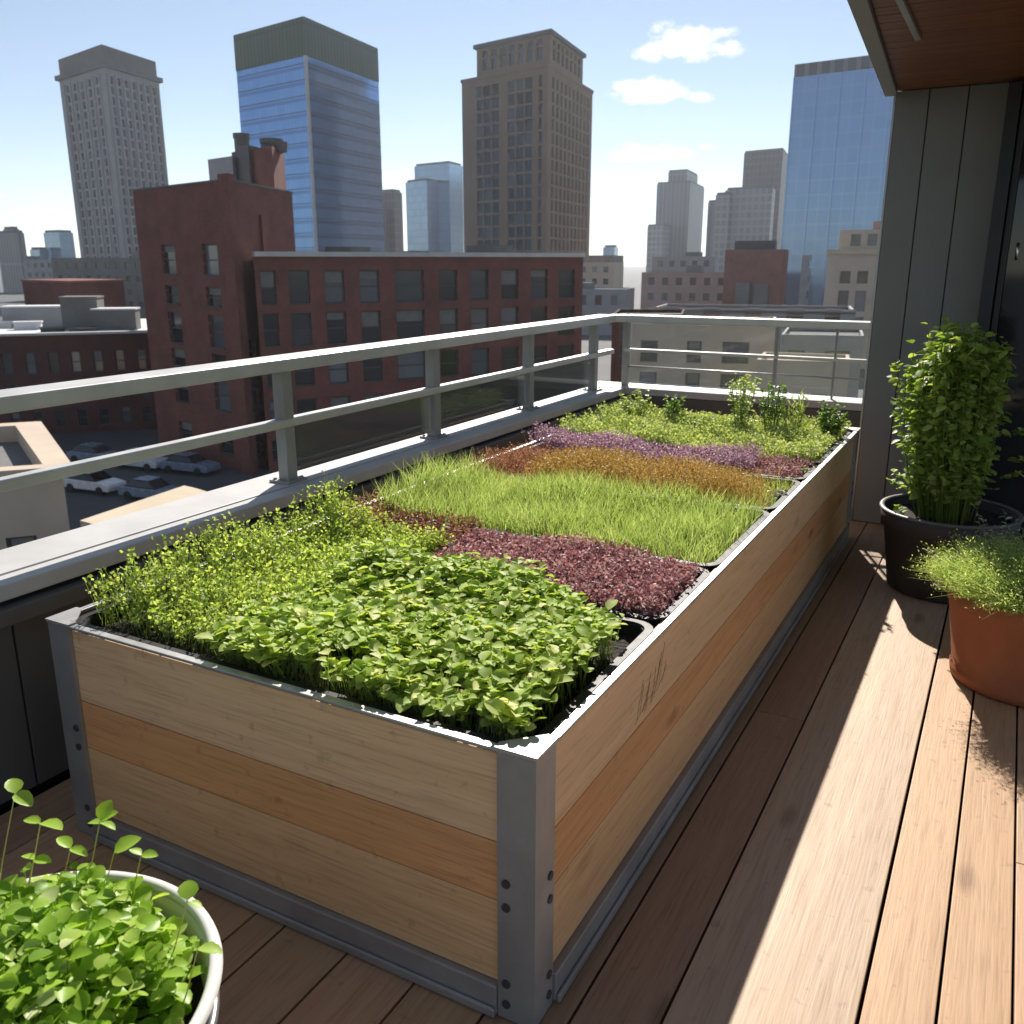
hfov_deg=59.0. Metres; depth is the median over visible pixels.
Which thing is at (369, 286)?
window
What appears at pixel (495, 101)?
window
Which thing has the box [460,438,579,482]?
rust grass
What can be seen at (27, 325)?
air unit
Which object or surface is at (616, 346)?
building
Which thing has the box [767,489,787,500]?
rosette plant
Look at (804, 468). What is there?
rosette plant
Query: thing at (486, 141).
window
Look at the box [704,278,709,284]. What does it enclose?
window
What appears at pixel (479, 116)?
window
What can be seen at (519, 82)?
window
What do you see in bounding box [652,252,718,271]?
building
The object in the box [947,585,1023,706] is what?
terracotta pot
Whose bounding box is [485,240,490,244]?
window
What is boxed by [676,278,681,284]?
window
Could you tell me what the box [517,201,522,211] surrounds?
window
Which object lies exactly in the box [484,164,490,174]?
window
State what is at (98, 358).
window
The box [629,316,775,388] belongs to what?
building
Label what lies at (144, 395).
window
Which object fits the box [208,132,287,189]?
stepped block
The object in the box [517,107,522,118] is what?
window
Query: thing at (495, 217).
window
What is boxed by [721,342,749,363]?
window
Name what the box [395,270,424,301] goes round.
window
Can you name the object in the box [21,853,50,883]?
seedling
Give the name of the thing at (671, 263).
window
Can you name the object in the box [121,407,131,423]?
window
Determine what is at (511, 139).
window
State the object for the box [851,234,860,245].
window
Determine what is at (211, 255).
window
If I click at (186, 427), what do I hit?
window
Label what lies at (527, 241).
window
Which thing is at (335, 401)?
window
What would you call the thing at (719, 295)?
window
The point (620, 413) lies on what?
mat grass
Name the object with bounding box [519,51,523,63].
window
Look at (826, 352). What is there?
window
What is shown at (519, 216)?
window
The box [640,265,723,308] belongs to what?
building
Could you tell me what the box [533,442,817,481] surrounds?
seed tray
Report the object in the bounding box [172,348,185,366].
window
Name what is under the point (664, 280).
window
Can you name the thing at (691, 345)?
window
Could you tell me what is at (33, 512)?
beige house
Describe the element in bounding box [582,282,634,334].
building
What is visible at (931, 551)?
sprig
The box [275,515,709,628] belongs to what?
seed tray
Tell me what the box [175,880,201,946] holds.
seedling
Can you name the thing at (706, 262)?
window
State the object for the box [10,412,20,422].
window
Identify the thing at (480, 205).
window
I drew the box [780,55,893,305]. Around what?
glass slab
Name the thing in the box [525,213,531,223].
window
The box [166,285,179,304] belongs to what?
window
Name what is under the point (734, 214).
office tower
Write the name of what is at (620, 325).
window
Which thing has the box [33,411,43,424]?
window
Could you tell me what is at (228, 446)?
window
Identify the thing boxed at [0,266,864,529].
ground
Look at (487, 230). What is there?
window
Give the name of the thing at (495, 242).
window
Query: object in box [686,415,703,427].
herb plant
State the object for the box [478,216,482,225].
window
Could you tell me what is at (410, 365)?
window
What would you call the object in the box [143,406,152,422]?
window
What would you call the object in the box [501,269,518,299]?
window
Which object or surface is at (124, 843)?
seedling
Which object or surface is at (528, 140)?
window
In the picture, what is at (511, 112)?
window
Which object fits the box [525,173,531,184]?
window
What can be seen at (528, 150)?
window
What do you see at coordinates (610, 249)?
office tower
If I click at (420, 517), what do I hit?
brown seedlings
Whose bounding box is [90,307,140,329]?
roof shed
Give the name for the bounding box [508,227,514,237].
window
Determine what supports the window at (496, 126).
in the brown tower at (527, 98)
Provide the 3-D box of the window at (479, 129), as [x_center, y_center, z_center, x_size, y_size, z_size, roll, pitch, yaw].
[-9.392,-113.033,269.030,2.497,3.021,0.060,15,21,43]
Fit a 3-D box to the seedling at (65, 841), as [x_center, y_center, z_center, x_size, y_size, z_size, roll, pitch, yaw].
[-0.880,0.738,1.796,0.084,0.177,0.077,-7,17,-25]
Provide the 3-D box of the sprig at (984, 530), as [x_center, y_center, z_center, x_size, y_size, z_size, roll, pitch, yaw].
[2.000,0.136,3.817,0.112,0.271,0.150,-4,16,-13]
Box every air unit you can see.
[0,320,13,327]
[12,321,42,329]
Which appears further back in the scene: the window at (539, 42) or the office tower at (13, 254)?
the office tower at (13, 254)
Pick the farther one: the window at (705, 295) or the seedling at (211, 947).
the window at (705, 295)
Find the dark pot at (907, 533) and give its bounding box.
[879,493,1023,603]
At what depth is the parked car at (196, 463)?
68.57 m
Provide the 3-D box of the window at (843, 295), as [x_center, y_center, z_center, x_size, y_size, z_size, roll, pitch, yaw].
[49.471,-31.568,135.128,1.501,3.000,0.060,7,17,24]
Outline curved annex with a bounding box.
[80,486,206,526]
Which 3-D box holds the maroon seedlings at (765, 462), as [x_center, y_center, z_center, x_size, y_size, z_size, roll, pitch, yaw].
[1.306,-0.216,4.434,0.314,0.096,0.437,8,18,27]
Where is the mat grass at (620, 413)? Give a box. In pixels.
[556,402,844,463]
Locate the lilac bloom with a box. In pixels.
[520,420,764,470]
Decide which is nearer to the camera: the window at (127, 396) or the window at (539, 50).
the window at (127, 396)
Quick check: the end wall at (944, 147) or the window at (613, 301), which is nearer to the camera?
the end wall at (944, 147)
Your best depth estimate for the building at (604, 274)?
268.26 m
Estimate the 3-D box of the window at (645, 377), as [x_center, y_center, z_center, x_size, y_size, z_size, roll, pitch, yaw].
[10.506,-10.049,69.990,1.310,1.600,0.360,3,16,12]
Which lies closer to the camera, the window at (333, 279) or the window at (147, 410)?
the window at (333, 279)
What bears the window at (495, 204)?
in the brown tower at (527, 98)
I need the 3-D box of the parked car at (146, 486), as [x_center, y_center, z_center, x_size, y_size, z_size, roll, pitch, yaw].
[-24.471,-1.586,61.405,4.411,1.472,1.800,6,17,21]
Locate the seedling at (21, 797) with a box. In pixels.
[0,778,33,879]
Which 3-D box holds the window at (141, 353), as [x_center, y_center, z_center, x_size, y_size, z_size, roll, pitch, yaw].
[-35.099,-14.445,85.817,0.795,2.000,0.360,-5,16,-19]
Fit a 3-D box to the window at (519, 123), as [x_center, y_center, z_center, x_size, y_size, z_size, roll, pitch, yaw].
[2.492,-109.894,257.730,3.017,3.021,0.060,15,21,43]
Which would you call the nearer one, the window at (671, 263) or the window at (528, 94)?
the window at (528, 94)
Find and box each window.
[1,353,13,375]
[6,384,15,388]
[6,535,36,547]
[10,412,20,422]
[25,352,36,374]
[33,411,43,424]
[48,352,59,373]
[56,410,66,426]
[70,351,81,372]
[78,409,88,425]
[93,350,103,371]
[100,408,110,424]
[115,350,125,370]
[120,395,128,398]
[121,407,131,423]
[136,349,147,370]
[141,392,150,397]
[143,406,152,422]
[163,245,176,274]
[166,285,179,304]
[170,312,183,344]
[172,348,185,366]
[176,386,188,404]
[181,422,191,437]
[203,244,218,275]
[206,287,221,307]
[210,315,225,349]
[214,354,225,362]
[215,381,230,413]
[219,440,234,456]
[248,338,253,357]
[252,385,260,411]
[256,434,264,456]
[259,271,277,304]
[262,313,279,347]
[267,374,272,387]
[269,401,274,419]
[272,440,277,460]
[288,270,310,304]
[291,312,312,346]
[294,367,315,385]
[296,398,315,413]
[324,270,345,303]
[326,311,347,344]
[329,362,348,383]
[331,396,348,406]
[359,270,379,302]
[361,311,380,343]
[363,357,382,381]
[365,394,382,399]
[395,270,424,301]
[396,309,423,339]
[398,351,425,379]
[439,270,457,300]
[440,309,456,333]
[440,350,458,376]
[471,270,488,300]
[471,308,486,329]
[471,348,488,375]
[477,113,481,123]
[477,126,481,136]
[478,139,481,149]
[478,152,481,162]
[478,165,481,175]
[478,178,482,188]
[478,190,482,200]
[478,203,482,213]
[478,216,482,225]
[478,228,482,237]
[483,59,487,70]
[484,85,489,96]
[484,99,489,109]
[484,112,489,122]
[484,125,489,136]
[484,138,490,149]
[484,151,490,162]
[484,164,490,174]
[485,177,490,187]
[485,190,490,200]
[485,203,490,212]
[485,215,490,225]
[485,228,490,237]
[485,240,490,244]
[492,57,496,68]
[492,83,498,94]
[492,97,498,108]
[492,110,498,121]
[493,124,498,134]
[493,137,498,148]
[493,150,498,161]
[493,163,498,174]
[493,176,498,186]
[493,189,498,199]
[493,202,498,212]
[493,215,498,224]
[493,227,498,237]
[493,240,498,244]
[501,55,504,67]
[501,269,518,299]
[501,307,516,325]
[502,347,516,370]
[508,80,514,92]
[508,94,514,105]
[508,108,514,119]
[508,121,514,132]
[508,135,514,146]
[508,148,514,159]
[508,162,514,172]
[508,175,514,185]
[508,188,514,198]
[508,201,514,211]
[508,214,514,224]
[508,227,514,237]
[508,240,514,249]
[510,53,513,65]
[517,79,522,90]
[517,93,522,104]
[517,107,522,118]
[517,120,522,131]
[517,134,522,145]
[517,147,522,158]
[517,161,522,171]
[517,174,522,185]
[517,187,522,198]
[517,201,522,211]
[517,214,522,224]
[517,227,522,236]
[517,239,522,249]
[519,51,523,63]
[525,133,531,144]
[525,146,531,157]
[525,160,531,171]
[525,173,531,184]
[525,187,531,197]
[525,200,531,210]
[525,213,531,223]
[525,226,531,236]
[525,239,531,249]
[526,77,531,88]
[526,91,531,102]
[526,105,531,116]
[526,119,531,130]
[528,49,532,61]
[531,269,547,298]
[531,306,546,335]
[534,345,545,363]
[537,39,542,45]
[537,47,541,60]
[558,306,573,334]
[558,344,571,358]
[559,269,574,298]
[582,295,585,304]
[592,266,596,271]
[595,295,601,304]
[603,278,607,283]
[610,295,616,304]
[618,324,622,340]
[618,345,621,366]
[639,372,656,384]
[640,340,657,361]
[648,277,654,284]
[648,293,653,299]
[658,261,662,266]
[661,293,667,299]
[662,278,667,284]
[669,261,673,266]
[675,293,680,300]
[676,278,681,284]
[680,261,685,266]
[685,373,699,386]
[686,341,701,362]
[689,293,694,300]
[690,278,695,284]
[703,293,708,300]
[704,260,708,266]
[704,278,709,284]
[717,293,722,300]
[718,278,723,285]
[720,374,746,388]
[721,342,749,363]
[745,313,760,316]
[785,314,802,328]
[788,350,803,352]
[825,314,839,319]
[825,351,848,353]
[837,290,848,305]
[840,271,850,282]
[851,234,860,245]
[854,291,866,310]
[855,317,863,330]
[857,271,868,283]
[867,234,877,245]
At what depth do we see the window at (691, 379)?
69.34 m
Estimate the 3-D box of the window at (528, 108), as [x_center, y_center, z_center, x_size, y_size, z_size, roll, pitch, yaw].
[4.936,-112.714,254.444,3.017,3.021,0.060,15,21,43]
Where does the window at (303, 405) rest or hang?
in the brick building at (229, 272)
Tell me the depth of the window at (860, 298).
134.14 m
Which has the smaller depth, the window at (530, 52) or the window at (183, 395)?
the window at (183, 395)
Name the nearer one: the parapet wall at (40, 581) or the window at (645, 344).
the parapet wall at (40, 581)
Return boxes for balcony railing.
[0,314,869,492]
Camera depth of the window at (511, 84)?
257.30 m
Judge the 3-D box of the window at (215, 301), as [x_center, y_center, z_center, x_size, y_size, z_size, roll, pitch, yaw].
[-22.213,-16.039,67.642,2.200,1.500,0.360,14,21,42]
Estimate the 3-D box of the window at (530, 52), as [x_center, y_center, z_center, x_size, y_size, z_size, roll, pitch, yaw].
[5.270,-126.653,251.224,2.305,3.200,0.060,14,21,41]
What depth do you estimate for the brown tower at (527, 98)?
263.87 m
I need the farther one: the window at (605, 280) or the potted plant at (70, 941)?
the window at (605, 280)
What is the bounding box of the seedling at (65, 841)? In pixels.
[56,836,87,881]
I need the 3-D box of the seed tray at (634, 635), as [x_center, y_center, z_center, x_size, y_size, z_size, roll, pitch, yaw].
[-0.423,0.350,2.554,1.480,0.082,0.790,8,18,27]
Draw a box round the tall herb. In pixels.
[886,317,1023,525]
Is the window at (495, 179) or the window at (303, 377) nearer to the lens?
the window at (303, 377)
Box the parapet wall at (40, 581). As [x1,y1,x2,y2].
[0,381,861,815]
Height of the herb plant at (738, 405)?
0.382 m
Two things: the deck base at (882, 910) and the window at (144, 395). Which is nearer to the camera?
the deck base at (882, 910)
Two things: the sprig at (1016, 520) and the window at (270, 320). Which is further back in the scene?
the window at (270, 320)
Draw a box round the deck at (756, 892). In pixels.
[0,520,1023,1023]
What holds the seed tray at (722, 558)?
in the raised planter at (485, 876)
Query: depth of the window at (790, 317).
91.63 m
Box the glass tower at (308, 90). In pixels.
[233,16,384,251]
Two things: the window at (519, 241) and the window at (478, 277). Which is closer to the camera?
the window at (478, 277)
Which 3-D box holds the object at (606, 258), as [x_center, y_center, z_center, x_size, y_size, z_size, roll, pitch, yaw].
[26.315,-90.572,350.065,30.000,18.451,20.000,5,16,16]
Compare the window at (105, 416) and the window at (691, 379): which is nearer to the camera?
the window at (691, 379)
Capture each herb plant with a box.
[618,389,650,416]
[663,394,686,416]
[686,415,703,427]
[728,373,761,425]
[758,381,787,428]
[779,388,808,428]
[816,399,849,435]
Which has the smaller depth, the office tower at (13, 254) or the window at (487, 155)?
the window at (487, 155)
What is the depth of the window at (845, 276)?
134.21 m
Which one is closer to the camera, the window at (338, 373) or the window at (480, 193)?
the window at (338, 373)
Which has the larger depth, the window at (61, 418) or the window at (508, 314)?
the window at (61, 418)
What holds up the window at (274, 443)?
in the brick building at (229, 272)
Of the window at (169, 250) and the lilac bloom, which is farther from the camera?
the window at (169, 250)
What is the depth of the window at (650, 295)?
231.94 m
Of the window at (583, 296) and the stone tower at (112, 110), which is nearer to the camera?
the window at (583, 296)
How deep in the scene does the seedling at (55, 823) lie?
1.79 m
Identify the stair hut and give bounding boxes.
[58,295,103,329]
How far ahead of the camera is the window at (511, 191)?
265.02 m
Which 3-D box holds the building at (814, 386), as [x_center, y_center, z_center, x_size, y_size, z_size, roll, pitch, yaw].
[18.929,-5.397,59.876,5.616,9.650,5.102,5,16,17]
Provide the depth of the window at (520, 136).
258.81 m
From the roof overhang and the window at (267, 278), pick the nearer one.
the roof overhang
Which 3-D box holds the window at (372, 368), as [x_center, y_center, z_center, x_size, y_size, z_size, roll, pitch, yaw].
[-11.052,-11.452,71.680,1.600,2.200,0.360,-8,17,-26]
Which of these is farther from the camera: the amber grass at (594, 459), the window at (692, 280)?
the window at (692, 280)
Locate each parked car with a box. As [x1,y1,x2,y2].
[63,470,126,495]
[66,442,118,461]
[117,447,167,471]
[117,475,177,499]
[159,451,220,475]
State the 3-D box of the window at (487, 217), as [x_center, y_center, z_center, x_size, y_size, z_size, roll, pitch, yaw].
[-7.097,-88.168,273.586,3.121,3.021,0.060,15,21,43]
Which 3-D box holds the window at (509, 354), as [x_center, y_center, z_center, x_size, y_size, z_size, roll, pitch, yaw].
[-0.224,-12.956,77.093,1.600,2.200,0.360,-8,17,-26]
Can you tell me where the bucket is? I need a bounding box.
[26,870,222,1023]
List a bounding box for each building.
[0,318,157,433]
[23,260,52,278]
[51,251,145,315]
[131,173,584,474]
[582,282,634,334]
[583,257,623,287]
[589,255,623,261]
[610,309,683,381]
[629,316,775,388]
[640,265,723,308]
[647,304,855,351]
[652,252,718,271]
[755,352,849,396]
[780,328,863,397]
[798,255,811,304]
[823,221,880,368]
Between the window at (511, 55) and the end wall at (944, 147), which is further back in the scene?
the window at (511, 55)
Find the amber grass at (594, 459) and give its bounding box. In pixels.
[516,441,788,506]
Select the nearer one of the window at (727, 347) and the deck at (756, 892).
the deck at (756, 892)
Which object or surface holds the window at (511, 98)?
in the brown tower at (527, 98)
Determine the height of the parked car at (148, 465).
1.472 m
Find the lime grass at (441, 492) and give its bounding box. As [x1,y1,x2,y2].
[362,446,769,568]
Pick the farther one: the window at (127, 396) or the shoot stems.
the window at (127, 396)
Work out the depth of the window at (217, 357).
69.21 m
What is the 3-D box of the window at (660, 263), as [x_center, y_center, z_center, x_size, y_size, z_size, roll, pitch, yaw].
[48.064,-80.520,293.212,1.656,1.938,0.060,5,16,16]
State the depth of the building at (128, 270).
267.04 m
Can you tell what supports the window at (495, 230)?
in the brown tower at (527, 98)
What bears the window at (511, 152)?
in the brown tower at (527, 98)
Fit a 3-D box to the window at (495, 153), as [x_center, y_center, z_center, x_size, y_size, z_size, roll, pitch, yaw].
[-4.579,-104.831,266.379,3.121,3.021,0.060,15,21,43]
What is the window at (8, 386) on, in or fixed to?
in the row building at (32, 357)
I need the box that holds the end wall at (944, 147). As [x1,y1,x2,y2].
[850,80,1023,523]
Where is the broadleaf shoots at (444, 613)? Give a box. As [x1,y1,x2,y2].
[194,538,626,739]
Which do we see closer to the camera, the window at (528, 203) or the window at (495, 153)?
the window at (528, 203)
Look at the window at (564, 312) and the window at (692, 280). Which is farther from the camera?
the window at (692, 280)
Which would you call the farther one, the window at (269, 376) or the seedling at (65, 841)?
the window at (269, 376)
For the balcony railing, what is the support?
on the parapet wall at (40, 581)
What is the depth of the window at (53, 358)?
83.51 m
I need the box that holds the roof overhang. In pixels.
[847,0,1023,96]
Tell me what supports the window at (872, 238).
in the corner building at (851, 269)
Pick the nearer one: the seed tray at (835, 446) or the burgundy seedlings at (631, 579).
the burgundy seedlings at (631, 579)
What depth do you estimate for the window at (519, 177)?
261.67 m
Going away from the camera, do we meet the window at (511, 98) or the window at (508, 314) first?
the window at (508, 314)
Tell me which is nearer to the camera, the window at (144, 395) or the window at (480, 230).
the window at (144, 395)
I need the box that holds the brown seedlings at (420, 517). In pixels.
[330,490,484,550]
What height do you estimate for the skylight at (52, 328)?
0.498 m
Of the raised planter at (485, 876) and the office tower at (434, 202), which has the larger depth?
the office tower at (434, 202)
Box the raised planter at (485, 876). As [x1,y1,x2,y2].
[45,408,860,1023]
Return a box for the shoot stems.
[225,639,535,739]
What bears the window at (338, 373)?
in the brick building at (229, 272)
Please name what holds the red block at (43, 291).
on the ground at (82, 504)
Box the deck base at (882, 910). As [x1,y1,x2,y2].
[855,604,1016,1023]
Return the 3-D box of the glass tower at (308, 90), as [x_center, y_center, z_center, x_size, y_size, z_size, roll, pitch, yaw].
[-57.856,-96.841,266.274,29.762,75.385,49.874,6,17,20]
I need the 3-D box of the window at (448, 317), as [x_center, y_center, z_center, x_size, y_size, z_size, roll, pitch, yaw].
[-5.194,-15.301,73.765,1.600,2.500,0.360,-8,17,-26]
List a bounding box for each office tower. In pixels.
[0,226,26,292]
[27,230,75,259]
[382,189,403,251]
[406,161,463,251]
[603,245,617,254]
[646,169,703,271]
[705,185,775,271]
[742,148,787,248]
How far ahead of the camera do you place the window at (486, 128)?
267.03 m
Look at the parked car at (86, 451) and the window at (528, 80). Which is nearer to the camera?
the parked car at (86, 451)
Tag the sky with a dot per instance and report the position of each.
(695, 86)
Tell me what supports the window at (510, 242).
in the brown tower at (527, 98)
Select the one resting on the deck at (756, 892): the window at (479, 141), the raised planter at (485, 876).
the raised planter at (485, 876)
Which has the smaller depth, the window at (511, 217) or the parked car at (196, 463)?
the parked car at (196, 463)
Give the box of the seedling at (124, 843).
[106,835,140,883]
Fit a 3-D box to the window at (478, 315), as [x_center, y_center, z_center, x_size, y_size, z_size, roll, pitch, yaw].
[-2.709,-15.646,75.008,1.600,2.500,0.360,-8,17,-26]
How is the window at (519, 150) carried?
in the brown tower at (527, 98)
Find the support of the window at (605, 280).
in the building at (604, 274)
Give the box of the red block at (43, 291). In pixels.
[21,278,125,306]
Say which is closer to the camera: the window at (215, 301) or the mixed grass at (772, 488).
the mixed grass at (772, 488)
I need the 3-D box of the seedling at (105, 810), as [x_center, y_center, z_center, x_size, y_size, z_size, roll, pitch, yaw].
[-0.821,0.703,1.772,0.112,0.257,0.062,-13,20,-39]
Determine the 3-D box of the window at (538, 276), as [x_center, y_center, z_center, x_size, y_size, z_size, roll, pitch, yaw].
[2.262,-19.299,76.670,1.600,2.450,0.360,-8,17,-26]
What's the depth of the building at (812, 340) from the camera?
67.35 m
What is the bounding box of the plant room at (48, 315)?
[0,305,62,326]
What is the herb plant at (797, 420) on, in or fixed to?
in the seed tray at (835, 446)
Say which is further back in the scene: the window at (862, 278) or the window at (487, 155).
the window at (487, 155)
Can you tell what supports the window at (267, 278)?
in the brick building at (229, 272)
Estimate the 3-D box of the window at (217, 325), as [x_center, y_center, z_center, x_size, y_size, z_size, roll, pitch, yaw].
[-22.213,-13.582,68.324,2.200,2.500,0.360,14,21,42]
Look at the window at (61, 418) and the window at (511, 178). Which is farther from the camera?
the window at (511, 178)
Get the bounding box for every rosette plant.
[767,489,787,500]
[797,466,810,476]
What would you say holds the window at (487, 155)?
in the brown tower at (527, 98)
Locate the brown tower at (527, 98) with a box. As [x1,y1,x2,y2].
[461,28,593,261]
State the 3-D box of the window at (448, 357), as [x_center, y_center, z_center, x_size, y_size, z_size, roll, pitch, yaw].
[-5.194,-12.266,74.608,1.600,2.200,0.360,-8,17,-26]
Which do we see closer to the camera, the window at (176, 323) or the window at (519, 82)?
the window at (176, 323)
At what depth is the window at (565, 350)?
79.55 m
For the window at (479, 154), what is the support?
in the brown tower at (527, 98)
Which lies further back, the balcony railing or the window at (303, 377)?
the window at (303, 377)
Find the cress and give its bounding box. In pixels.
[82,468,453,660]
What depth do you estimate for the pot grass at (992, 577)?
3.54 m
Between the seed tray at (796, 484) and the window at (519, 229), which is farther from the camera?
the window at (519, 229)
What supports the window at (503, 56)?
in the brown tower at (527, 98)
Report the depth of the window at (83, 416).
85.49 m
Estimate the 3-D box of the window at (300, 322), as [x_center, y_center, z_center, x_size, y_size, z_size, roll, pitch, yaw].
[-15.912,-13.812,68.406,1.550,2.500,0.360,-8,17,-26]
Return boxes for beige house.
[0,421,69,549]
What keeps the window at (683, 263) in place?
in the building at (672, 263)
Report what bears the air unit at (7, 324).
on the row building at (32, 357)
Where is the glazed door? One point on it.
(1010, 328)
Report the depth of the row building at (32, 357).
84.41 m
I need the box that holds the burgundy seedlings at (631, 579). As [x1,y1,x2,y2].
[430,523,707,627]
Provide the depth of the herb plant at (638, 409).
5.76 m
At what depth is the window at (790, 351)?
67.96 m
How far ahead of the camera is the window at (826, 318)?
90.74 m
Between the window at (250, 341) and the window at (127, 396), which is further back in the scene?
the window at (127, 396)
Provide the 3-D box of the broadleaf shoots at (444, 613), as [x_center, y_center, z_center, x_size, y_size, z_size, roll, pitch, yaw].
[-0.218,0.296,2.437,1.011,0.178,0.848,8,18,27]
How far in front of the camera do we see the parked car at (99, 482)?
62.87 m
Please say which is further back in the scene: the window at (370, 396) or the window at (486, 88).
the window at (486, 88)
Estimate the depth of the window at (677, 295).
230.08 m
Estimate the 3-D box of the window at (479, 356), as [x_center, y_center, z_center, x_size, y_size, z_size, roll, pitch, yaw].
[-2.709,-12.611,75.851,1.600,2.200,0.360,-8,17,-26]
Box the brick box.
[722,240,788,304]
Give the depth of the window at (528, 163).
258.44 m
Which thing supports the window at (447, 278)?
in the brick building at (229, 272)
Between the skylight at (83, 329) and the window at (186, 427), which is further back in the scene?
the skylight at (83, 329)
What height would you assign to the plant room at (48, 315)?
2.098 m
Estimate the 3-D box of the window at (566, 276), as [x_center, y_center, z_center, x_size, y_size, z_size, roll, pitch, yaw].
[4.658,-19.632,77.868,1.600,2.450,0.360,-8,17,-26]
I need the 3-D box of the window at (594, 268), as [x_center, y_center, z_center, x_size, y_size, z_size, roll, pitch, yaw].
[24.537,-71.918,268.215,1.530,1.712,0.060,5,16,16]
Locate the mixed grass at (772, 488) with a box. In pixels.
[671,473,801,509]
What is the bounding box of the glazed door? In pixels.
[974,81,1023,546]
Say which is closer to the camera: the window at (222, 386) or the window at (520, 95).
the window at (222, 386)
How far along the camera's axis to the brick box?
191.99 m
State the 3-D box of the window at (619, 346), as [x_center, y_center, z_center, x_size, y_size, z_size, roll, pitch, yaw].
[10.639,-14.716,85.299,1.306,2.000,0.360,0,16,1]
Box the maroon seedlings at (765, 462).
[741,451,816,477]
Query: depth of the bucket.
1.68 m
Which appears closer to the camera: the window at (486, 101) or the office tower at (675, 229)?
the window at (486, 101)
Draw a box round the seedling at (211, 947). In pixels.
[183,941,221,1006]
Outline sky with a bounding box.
[0,0,867,265]
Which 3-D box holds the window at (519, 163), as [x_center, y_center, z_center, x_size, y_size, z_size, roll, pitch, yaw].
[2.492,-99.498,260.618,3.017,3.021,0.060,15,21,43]
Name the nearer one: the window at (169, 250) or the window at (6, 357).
the window at (169, 250)
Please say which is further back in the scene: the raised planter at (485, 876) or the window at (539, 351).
the window at (539, 351)
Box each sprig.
[924,548,958,566]
[976,514,1002,551]
[998,510,1023,547]
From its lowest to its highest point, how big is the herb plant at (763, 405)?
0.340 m
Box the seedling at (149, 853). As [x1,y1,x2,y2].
[129,847,157,904]
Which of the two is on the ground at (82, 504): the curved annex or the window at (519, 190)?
the curved annex
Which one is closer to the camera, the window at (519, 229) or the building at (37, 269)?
the window at (519, 229)
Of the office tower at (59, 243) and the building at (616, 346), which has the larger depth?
the office tower at (59, 243)
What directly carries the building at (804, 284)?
on the ground at (82, 504)
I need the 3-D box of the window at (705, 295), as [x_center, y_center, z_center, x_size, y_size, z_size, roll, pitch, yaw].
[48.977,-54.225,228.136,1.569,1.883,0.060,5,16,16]
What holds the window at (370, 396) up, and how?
in the brick building at (229, 272)
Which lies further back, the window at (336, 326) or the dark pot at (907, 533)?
the window at (336, 326)
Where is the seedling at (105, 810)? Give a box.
[88,800,117,877]
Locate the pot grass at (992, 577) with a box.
[903,525,1023,617]
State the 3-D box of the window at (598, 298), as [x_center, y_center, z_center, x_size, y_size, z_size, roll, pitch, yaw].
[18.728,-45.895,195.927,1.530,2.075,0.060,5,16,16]
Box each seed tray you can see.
[76,551,652,742]
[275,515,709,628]
[369,475,769,572]
[482,454,800,512]
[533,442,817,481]
[569,420,851,465]
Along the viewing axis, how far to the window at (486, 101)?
265.08 m
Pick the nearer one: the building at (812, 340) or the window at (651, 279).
the building at (812, 340)
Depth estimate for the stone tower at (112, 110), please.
339.30 m
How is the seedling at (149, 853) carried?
in the bucket
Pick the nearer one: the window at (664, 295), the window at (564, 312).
the window at (564, 312)
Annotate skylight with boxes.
[39,326,65,331]
[68,327,98,331]
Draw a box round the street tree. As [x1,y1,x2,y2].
[725,376,755,390]
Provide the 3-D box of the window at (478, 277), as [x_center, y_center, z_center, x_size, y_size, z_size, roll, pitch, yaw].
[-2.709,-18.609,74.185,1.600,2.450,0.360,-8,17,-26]
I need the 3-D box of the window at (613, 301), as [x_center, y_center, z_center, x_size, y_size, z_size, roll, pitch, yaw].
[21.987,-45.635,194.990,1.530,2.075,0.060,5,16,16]
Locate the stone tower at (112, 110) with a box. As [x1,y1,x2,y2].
[54,44,168,257]
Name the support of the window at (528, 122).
in the brown tower at (527, 98)
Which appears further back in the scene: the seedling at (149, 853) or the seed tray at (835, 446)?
the seed tray at (835, 446)
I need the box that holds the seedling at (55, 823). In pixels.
[24,815,62,883]
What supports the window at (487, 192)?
in the brown tower at (527, 98)
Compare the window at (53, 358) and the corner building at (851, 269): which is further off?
the corner building at (851, 269)
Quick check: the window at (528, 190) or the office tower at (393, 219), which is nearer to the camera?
the window at (528, 190)
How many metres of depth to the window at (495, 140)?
265.47 m
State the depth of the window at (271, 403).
68.97 m
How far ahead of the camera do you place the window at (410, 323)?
72.42 m
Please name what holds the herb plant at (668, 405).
in the seed tray at (835, 446)
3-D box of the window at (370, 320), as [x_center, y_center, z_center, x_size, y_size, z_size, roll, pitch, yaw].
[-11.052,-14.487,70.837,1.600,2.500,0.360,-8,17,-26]
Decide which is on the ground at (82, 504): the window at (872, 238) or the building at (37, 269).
the building at (37, 269)
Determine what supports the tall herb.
on the dark pot at (907, 533)
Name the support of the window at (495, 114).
in the brown tower at (527, 98)
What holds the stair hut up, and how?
on the row building at (32, 357)
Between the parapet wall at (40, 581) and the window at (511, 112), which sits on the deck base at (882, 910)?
the parapet wall at (40, 581)
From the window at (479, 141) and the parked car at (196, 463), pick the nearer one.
the parked car at (196, 463)
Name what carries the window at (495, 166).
in the brown tower at (527, 98)
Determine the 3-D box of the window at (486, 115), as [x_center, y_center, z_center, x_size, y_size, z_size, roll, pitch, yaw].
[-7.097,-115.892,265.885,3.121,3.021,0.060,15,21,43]
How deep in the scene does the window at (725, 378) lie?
68.76 m
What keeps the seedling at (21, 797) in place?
in the bucket
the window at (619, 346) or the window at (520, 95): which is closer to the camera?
the window at (619, 346)

